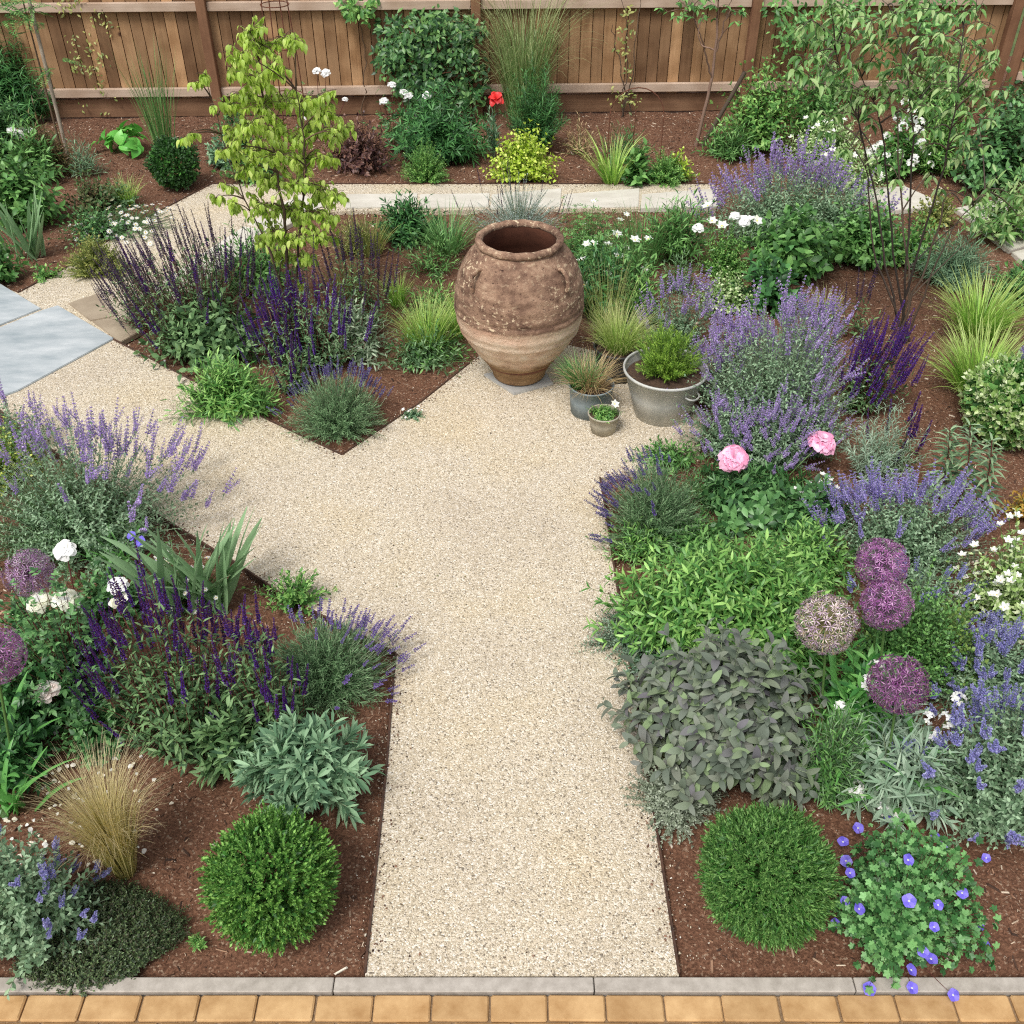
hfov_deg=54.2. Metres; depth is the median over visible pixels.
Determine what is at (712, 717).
purple sage
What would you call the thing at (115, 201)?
leafy perennial
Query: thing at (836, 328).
catmint
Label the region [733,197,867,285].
leaf perennial
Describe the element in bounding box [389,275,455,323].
leafy perennial
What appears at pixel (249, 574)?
edging strip
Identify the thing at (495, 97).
red poppy
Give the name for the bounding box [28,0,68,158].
wooden stake
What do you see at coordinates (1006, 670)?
catmint
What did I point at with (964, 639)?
leaf bush
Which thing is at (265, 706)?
purple salvia
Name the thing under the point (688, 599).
bright green perennial
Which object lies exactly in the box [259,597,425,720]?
lavender
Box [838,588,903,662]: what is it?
leafy perennial
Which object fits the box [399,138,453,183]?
fine green tuft
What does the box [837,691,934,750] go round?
leafy perennial
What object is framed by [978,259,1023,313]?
leafy perennial
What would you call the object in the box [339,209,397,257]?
ornamental grass
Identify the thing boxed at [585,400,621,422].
potted herb
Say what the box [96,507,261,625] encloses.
iris clump
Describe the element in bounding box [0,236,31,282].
leafy perennial
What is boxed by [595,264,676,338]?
leafy perennial
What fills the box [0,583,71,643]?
leafy perennial
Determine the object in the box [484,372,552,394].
base slab
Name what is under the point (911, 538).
catmint
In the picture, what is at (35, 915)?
catmint
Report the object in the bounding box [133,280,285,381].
leafy perennial
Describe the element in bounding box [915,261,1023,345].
ornamental grass
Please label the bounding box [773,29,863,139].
green shrub
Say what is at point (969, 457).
lily stem
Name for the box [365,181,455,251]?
dark green clump
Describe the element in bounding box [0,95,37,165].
white climbing rose
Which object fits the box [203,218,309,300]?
leafy perennial
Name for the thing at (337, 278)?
ornamental grass
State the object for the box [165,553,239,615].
white daisy
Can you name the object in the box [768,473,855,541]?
leafy perennial
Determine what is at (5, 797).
strap leaf clump
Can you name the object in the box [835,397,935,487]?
curry plant
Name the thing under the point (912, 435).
purple salvia
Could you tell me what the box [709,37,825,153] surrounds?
philadelphus
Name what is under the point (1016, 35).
terrain
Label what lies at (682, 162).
leafy perennial
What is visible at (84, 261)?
pale spurge
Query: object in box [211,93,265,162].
green shrub
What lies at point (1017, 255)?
path slab
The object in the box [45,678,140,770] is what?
leafy perennial
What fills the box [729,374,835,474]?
catmint
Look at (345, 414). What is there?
lavender
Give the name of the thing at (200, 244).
purple salvia
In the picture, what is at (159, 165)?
box ball
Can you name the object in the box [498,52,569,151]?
feathery spurge
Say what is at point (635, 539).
leafy perennial
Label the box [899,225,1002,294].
grey rosette bush
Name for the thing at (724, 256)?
flowers
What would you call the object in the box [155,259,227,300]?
path slab
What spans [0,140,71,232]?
dark leafy bush
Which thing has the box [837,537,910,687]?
allium
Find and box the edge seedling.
[401,405,425,421]
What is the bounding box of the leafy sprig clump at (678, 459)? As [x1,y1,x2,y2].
[625,433,713,478]
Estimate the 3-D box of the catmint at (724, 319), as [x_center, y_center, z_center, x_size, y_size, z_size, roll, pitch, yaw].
[1.370,-1.010,6.293,0.752,0.762,0.613,0,39,0]
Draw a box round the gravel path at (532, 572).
[0,184,715,982]
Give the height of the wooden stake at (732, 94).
0.767 m
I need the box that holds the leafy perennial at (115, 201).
[78,172,147,211]
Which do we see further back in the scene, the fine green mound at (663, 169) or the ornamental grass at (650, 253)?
the fine green mound at (663, 169)
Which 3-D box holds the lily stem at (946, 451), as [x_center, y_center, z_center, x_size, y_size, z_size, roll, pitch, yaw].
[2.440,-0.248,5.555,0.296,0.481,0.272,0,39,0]
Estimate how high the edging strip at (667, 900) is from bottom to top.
0.090 m
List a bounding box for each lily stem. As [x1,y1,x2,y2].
[918,424,968,502]
[939,417,986,508]
[956,432,1009,524]
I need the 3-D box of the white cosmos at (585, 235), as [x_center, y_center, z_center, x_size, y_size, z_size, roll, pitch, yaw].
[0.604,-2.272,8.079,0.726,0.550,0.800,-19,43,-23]
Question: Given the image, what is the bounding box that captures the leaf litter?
[38,248,617,957]
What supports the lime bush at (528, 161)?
on the ground at (170, 830)
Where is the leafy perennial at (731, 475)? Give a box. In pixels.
[671,453,804,517]
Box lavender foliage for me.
[0,438,175,591]
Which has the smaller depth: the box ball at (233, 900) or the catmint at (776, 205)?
the box ball at (233, 900)
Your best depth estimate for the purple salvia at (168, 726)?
4.11 m
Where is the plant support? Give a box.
[260,0,307,147]
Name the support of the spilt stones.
on the ground at (170, 830)
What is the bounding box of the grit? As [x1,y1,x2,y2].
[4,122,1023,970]
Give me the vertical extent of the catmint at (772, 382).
1.074 m
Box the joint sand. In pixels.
[0,996,1023,1023]
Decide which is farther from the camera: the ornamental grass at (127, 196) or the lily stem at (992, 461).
the ornamental grass at (127, 196)
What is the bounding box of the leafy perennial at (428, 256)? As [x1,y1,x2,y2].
[387,219,465,283]
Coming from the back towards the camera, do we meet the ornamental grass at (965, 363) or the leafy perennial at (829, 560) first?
the ornamental grass at (965, 363)
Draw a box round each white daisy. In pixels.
[69,203,185,245]
[133,551,215,605]
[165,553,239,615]
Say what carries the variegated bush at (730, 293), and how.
on the ground at (170, 830)
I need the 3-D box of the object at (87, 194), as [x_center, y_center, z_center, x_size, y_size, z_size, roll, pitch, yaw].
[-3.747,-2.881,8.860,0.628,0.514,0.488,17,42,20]
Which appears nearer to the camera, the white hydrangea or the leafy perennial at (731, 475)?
the leafy perennial at (731, 475)
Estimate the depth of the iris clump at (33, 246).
8.10 m
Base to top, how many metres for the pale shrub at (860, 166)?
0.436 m
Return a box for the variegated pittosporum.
[957,350,1023,452]
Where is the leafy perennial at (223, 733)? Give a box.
[186,688,269,791]
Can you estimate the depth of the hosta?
10.06 m
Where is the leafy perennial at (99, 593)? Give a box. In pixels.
[69,552,153,635]
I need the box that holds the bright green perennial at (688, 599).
[580,527,858,685]
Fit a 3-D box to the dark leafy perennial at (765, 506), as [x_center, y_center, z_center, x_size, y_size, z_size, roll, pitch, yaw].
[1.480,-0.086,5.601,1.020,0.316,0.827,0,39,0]
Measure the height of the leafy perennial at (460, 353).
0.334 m
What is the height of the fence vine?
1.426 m
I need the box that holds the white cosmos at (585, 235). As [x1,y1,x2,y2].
[552,196,639,265]
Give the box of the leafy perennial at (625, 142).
[589,120,654,161]
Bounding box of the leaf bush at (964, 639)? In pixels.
[909,588,988,695]
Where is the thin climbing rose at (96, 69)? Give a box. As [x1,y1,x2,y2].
[55,0,122,117]
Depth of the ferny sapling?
9.24 m
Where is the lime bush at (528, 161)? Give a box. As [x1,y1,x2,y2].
[479,118,563,183]
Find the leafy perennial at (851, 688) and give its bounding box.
[802,637,913,733]
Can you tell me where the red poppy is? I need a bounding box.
[483,91,503,159]
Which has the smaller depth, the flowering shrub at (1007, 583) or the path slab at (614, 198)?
the flowering shrub at (1007, 583)
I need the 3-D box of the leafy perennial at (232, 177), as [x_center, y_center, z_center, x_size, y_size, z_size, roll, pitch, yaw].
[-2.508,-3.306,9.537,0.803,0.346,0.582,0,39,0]
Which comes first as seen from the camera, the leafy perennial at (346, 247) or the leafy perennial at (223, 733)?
the leafy perennial at (223, 733)
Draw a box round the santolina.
[619,764,728,848]
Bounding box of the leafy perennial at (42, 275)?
[31,263,62,282]
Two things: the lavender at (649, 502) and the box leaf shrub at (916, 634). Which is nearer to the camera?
the box leaf shrub at (916, 634)
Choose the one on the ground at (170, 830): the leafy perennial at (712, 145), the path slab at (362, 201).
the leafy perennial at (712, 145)
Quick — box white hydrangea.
[866,98,934,182]
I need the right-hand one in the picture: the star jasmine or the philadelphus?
the philadelphus
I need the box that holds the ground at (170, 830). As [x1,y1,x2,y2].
[0,56,1023,983]
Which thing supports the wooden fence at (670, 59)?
on the ground at (170, 830)
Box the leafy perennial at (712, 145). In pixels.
[691,116,745,157]
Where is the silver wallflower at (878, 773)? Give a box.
[834,659,967,838]
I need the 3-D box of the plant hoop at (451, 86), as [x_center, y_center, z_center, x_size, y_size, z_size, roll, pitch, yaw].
[-0.661,-4.556,10.913,0.430,0.505,0.130,0,39,0]
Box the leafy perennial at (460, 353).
[390,318,475,372]
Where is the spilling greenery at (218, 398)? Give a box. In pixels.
[158,345,292,431]
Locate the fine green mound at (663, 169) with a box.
[646,146,698,187]
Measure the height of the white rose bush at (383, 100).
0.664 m
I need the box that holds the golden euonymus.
[0,416,52,495]
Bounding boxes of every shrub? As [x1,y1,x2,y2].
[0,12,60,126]
[18,95,81,177]
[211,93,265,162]
[769,104,877,167]
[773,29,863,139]
[785,0,1023,341]
[818,141,904,196]
[847,556,970,694]
[893,33,1002,130]
[940,66,1023,192]
[943,508,1023,649]
[953,162,1023,246]
[972,58,1023,134]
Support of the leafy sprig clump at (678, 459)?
on the ground at (170, 830)
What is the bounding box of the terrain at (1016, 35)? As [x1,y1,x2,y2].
[1010,8,1023,55]
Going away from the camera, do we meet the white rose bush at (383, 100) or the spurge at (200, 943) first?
the spurge at (200, 943)
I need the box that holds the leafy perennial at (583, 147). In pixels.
[556,111,598,157]
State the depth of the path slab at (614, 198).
9.15 m
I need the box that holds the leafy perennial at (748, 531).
[670,469,868,553]
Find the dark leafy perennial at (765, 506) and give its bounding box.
[685,456,844,548]
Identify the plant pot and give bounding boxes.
[569,373,614,420]
[588,404,620,436]
[593,335,642,383]
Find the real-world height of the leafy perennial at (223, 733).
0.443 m
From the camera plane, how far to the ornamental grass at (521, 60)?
10.44 m
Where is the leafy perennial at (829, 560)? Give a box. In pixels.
[760,506,866,603]
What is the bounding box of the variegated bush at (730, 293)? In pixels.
[688,262,765,321]
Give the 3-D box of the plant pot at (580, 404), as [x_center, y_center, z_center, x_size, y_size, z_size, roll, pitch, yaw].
[0.500,-0.732,6.348,0.290,0.200,0.290,0,39,0]
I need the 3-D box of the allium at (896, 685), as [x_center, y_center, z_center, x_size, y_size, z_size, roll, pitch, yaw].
[1.585,0.892,3.899,0.576,0.790,0.543,-31,48,-33]
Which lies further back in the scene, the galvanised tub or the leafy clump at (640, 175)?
the leafy clump at (640, 175)
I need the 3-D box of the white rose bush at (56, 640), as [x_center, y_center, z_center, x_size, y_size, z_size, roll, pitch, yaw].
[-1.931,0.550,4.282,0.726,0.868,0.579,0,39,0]
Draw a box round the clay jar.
[454,219,583,385]
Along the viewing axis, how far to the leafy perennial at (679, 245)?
7.95 m
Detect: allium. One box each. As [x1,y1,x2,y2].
[0,548,55,658]
[0,623,60,777]
[781,590,945,785]
[817,577,932,746]
[836,652,962,845]
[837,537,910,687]
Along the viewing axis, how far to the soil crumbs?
5.29 m
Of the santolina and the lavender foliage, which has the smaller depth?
the santolina
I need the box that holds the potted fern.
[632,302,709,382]
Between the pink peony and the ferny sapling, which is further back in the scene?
the ferny sapling
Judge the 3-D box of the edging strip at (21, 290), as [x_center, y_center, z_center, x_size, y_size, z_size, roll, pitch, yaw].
[-3.329,-2.372,8.614,0.051,0.090,2.465,14,41,17]
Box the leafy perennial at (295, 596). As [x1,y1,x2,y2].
[241,566,337,623]
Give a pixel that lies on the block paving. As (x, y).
(505, 1009)
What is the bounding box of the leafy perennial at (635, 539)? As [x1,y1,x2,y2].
[585,508,679,573]
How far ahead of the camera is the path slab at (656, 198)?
9.17 m
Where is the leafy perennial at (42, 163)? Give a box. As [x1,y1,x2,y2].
[0,95,72,185]
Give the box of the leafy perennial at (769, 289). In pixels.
[730,245,807,324]
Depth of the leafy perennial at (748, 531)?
5.47 m
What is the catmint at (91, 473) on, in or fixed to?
on the ground at (170, 830)
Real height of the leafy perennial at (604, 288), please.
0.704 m
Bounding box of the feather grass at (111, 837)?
[4,719,174,880]
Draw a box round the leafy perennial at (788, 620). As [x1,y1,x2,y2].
[746,574,865,680]
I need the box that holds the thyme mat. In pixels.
[9,876,192,996]
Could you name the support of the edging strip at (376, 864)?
on the ground at (170, 830)
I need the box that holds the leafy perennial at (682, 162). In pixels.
[670,146,699,181]
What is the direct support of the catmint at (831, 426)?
on the ground at (170, 830)
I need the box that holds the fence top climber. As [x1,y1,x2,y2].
[333,0,380,115]
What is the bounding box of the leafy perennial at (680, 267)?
[652,239,705,295]
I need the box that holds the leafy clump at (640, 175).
[619,137,654,186]
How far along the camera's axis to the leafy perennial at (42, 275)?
7.88 m
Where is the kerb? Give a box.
[0,977,1023,995]
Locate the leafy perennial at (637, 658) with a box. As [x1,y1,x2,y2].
[610,636,669,679]
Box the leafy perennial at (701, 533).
[610,506,750,571]
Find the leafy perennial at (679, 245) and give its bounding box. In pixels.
[630,183,717,265]
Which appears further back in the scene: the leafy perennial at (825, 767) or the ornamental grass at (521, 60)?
the ornamental grass at (521, 60)
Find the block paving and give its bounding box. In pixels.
[0,995,1023,1023]
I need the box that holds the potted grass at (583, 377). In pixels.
[550,346,633,400]
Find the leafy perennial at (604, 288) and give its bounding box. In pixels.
[568,224,653,321]
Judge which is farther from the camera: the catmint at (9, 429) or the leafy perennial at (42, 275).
the leafy perennial at (42, 275)
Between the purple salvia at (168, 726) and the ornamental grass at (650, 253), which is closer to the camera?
the purple salvia at (168, 726)
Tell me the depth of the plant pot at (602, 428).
6.15 m
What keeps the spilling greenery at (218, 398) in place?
on the ground at (170, 830)
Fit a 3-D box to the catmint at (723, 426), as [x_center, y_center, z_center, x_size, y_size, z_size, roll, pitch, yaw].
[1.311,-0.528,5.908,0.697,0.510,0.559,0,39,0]
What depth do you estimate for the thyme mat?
3.60 m
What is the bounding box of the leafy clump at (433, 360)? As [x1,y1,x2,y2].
[361,320,472,376]
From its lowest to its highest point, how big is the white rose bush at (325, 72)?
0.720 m
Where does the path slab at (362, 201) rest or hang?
on the gravel path at (532, 572)
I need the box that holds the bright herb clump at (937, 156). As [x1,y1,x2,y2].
[905,79,972,177]
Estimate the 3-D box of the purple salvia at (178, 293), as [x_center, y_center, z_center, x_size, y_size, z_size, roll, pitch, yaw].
[-2.301,-1.631,6.965,1.090,0.944,1.056,-25,45,-28]
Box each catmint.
[0,381,79,455]
[0,392,239,611]
[0,809,111,1000]
[629,264,729,349]
[670,268,869,462]
[672,384,784,460]
[684,125,911,246]
[690,296,785,406]
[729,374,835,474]
[751,374,864,463]
[757,286,860,387]
[801,456,1010,593]
[843,550,1005,646]
[877,676,1023,850]
[914,610,1023,725]
[993,342,1023,405]
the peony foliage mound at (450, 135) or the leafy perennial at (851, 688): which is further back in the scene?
the peony foliage mound at (450, 135)
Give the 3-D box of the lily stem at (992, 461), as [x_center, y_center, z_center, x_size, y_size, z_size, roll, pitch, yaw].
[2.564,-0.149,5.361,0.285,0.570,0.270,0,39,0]
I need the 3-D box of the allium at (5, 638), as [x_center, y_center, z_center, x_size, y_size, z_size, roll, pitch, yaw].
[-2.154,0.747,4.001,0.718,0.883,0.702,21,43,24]
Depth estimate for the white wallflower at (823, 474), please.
5.46 m
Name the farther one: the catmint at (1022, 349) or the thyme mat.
the catmint at (1022, 349)
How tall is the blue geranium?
0.653 m
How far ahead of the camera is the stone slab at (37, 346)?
7.05 m
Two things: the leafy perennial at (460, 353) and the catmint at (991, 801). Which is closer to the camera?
the catmint at (991, 801)
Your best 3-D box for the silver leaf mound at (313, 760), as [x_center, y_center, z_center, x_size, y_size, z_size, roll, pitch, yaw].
[-0.874,0.991,4.038,0.703,0.482,0.556,0,39,0]
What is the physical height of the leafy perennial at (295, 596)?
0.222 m
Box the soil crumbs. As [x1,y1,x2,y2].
[2,183,709,958]
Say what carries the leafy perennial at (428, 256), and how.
on the ground at (170, 830)
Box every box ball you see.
[143,134,200,190]
[195,799,341,958]
[694,798,847,955]
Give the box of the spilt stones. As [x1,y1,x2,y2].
[1,182,718,959]
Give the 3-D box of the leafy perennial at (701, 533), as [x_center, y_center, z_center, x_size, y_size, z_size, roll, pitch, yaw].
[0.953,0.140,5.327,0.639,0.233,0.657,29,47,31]
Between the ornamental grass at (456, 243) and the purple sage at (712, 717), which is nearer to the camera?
the purple sage at (712, 717)
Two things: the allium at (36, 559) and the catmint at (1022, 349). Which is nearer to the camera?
the allium at (36, 559)
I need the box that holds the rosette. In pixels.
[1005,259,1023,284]
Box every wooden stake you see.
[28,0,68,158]
[701,71,746,145]
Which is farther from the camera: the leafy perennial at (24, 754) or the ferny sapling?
the ferny sapling
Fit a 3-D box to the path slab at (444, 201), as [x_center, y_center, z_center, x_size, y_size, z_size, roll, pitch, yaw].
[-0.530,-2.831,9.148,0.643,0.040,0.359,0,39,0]
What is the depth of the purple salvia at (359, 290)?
6.99 m
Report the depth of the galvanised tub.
6.16 m
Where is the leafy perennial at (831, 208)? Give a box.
[806,179,912,258]
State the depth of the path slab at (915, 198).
9.17 m
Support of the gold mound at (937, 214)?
on the ground at (170, 830)
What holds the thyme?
on the ground at (170, 830)
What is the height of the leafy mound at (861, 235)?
0.671 m
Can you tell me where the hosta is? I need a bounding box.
[90,120,147,158]
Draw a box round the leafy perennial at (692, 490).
[615,459,731,541]
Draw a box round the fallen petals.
[2,252,180,866]
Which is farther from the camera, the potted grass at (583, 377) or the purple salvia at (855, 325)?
the purple salvia at (855, 325)
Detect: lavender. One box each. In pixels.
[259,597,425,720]
[266,355,392,444]
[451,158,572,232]
[584,445,713,554]
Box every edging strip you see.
[0,410,395,655]
[18,183,211,292]
[113,338,341,454]
[212,183,713,183]
[342,362,469,454]
[364,653,396,976]
[599,477,679,975]
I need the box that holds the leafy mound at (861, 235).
[816,182,909,270]
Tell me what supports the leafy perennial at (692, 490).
on the ground at (170, 830)
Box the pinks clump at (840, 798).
[793,699,873,813]
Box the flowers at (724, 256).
[692,200,761,279]
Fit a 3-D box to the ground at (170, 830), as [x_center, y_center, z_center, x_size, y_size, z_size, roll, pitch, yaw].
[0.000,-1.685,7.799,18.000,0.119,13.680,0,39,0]
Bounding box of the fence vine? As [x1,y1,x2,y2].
[680,0,971,112]
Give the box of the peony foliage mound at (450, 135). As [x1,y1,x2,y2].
[378,68,500,166]
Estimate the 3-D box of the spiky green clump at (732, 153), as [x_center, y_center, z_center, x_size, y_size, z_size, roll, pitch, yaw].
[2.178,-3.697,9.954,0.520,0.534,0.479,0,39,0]
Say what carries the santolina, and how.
on the ground at (170, 830)
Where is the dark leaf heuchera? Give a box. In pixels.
[313,110,398,175]
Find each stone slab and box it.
[0,284,40,325]
[0,305,112,397]
[68,293,112,320]
[92,317,141,343]
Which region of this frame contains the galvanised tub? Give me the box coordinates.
[623,346,708,426]
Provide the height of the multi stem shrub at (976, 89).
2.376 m
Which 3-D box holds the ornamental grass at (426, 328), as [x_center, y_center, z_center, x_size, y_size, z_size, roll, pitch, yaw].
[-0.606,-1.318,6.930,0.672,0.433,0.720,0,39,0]
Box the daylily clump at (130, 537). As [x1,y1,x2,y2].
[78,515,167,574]
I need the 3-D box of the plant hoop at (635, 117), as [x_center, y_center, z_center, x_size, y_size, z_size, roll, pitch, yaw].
[1.154,-3.563,9.393,0.509,0.855,0.130,0,39,0]
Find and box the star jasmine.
[368,4,496,114]
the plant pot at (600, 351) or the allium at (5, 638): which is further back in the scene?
the plant pot at (600, 351)
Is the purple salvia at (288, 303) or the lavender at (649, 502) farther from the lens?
the purple salvia at (288, 303)
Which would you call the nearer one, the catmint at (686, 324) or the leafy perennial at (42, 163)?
the catmint at (686, 324)
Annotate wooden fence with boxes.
[0,0,1023,119]
[997,17,1023,108]
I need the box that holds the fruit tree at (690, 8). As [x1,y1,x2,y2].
[654,0,747,146]
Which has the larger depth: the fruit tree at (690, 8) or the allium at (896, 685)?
the fruit tree at (690, 8)
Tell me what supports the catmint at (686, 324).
on the ground at (170, 830)
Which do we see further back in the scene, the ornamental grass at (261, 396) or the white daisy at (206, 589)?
the ornamental grass at (261, 396)
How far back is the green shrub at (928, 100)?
10.45 m
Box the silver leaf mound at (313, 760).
[209,705,385,830]
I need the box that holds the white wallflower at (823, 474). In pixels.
[790,472,852,518]
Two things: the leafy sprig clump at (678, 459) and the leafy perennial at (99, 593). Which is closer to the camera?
the leafy perennial at (99, 593)
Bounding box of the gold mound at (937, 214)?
[911,184,962,227]
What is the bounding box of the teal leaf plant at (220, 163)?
[204,133,231,170]
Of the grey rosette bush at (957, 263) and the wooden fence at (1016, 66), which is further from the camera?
the wooden fence at (1016, 66)
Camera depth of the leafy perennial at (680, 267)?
7.68 m
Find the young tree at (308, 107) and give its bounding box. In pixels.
[176,15,356,321]
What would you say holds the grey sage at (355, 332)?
on the ground at (170, 830)
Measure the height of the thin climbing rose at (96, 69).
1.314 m
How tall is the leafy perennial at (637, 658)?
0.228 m
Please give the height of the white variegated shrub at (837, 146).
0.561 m
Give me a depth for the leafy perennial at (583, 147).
10.07 m
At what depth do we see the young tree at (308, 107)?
6.54 m
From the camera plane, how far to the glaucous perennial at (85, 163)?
9.61 m
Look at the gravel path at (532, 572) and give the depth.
5.06 m
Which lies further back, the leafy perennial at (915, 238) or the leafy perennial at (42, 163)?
the leafy perennial at (42, 163)
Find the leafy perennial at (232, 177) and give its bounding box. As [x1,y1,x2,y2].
[211,154,285,185]
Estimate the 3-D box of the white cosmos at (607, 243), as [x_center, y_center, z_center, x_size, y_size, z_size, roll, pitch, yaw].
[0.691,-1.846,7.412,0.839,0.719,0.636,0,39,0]
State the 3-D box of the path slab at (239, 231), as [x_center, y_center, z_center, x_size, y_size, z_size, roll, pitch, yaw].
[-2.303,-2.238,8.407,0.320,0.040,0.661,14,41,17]
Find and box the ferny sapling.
[0,0,85,151]
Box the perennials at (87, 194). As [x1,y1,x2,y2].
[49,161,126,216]
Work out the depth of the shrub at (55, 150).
9.58 m
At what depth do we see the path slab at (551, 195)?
9.17 m
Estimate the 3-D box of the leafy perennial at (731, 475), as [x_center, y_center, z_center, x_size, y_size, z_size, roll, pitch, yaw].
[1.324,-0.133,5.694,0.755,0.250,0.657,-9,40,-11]
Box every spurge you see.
[57,227,131,281]
[186,932,207,951]
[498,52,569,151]
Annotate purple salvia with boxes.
[67,538,273,776]
[88,225,166,331]
[90,208,268,357]
[119,199,261,310]
[209,592,314,736]
[229,234,376,372]
[250,274,318,366]
[261,330,317,395]
[311,207,404,333]
[832,257,884,339]
[837,300,934,415]
[866,391,931,472]
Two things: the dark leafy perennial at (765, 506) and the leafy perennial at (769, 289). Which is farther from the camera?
the leafy perennial at (769, 289)
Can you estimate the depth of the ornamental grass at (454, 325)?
7.15 m
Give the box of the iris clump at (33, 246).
[0,186,45,262]
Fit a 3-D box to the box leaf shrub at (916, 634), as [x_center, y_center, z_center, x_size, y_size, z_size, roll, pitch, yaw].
[1.762,0.495,4.383,0.530,0.790,0.460,0,39,0]
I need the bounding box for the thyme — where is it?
[575,594,666,661]
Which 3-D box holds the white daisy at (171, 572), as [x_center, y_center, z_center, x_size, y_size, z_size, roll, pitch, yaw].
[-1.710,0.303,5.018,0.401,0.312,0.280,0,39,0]
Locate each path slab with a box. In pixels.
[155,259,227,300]
[202,226,266,261]
[247,195,322,230]
[346,193,417,208]
[419,193,489,208]
[491,188,560,208]
[562,188,638,208]
[641,188,716,211]
[852,186,949,213]
[954,198,1023,253]
[1011,249,1023,262]
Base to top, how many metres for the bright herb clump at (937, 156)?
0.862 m
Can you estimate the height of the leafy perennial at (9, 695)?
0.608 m
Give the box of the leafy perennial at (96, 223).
[47,201,142,248]
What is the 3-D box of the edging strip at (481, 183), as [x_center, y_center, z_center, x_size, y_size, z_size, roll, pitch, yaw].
[-0.460,-3.082,9.500,4.764,0.090,0.009,0,39,0]
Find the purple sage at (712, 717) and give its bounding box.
[596,616,830,815]
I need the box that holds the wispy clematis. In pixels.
[607,0,641,117]
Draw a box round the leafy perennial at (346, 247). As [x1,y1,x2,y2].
[327,199,387,257]
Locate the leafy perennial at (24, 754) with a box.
[0,714,63,798]
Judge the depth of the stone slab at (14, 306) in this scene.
7.50 m
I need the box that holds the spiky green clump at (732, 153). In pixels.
[704,114,755,164]
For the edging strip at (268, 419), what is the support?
on the ground at (170, 830)
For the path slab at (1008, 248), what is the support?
on the ground at (170, 830)
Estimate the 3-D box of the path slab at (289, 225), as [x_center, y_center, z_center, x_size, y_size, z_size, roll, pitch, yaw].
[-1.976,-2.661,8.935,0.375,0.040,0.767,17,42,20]
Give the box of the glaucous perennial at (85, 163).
[63,130,110,177]
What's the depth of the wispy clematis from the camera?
10.76 m
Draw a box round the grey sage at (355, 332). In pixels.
[298,287,403,370]
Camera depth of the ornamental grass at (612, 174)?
9.42 m
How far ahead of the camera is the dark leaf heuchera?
9.66 m
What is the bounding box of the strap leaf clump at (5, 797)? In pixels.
[0,715,84,818]
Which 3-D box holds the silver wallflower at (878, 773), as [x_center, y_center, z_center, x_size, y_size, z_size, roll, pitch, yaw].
[1.597,0.988,4.010,0.646,0.676,0.545,0,39,0]
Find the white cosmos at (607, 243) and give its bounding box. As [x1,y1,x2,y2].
[573,214,655,308]
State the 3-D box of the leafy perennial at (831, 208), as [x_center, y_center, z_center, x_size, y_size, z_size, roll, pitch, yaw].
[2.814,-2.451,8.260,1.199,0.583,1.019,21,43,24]
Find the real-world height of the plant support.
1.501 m
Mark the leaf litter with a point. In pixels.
(396, 586)
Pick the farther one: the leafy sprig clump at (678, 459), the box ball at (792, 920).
the leafy sprig clump at (678, 459)
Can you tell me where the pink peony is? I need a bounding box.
[697,431,835,515]
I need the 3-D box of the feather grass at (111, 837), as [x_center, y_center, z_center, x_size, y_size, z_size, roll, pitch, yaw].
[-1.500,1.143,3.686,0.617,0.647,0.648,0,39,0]
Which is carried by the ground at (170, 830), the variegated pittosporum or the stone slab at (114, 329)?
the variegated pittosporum
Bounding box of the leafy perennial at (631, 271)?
[597,227,667,314]
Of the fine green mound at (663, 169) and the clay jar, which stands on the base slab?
the clay jar
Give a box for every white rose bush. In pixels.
[0,539,141,724]
[295,67,348,141]
[359,82,431,150]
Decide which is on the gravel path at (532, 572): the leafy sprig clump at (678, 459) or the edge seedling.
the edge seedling
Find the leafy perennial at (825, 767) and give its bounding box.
[788,704,877,810]
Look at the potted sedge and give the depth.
6.58 m
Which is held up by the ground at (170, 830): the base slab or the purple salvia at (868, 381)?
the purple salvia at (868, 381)
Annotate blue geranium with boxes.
[821,807,1001,1001]
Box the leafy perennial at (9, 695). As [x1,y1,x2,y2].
[0,638,69,745]
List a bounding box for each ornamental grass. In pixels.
[105,169,146,204]
[110,36,183,143]
[230,373,277,416]
[308,242,392,302]
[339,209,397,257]
[376,267,418,308]
[381,291,459,355]
[406,196,484,257]
[422,285,464,339]
[438,0,624,125]
[566,127,653,184]
[583,249,650,338]
[600,194,690,272]
[804,378,847,423]
[809,282,851,324]
[914,310,1023,401]
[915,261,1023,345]
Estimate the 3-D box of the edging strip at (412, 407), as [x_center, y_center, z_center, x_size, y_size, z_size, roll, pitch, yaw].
[-0.644,-0.651,6.467,0.039,0.090,1.311,23,44,26]
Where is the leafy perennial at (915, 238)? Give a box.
[885,197,958,268]
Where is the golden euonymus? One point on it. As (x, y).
(13, 458)
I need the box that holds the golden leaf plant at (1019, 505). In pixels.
[995,488,1023,521]
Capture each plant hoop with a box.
[431,72,470,112]
[607,87,663,159]
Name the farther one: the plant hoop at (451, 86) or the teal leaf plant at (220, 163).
the plant hoop at (451, 86)

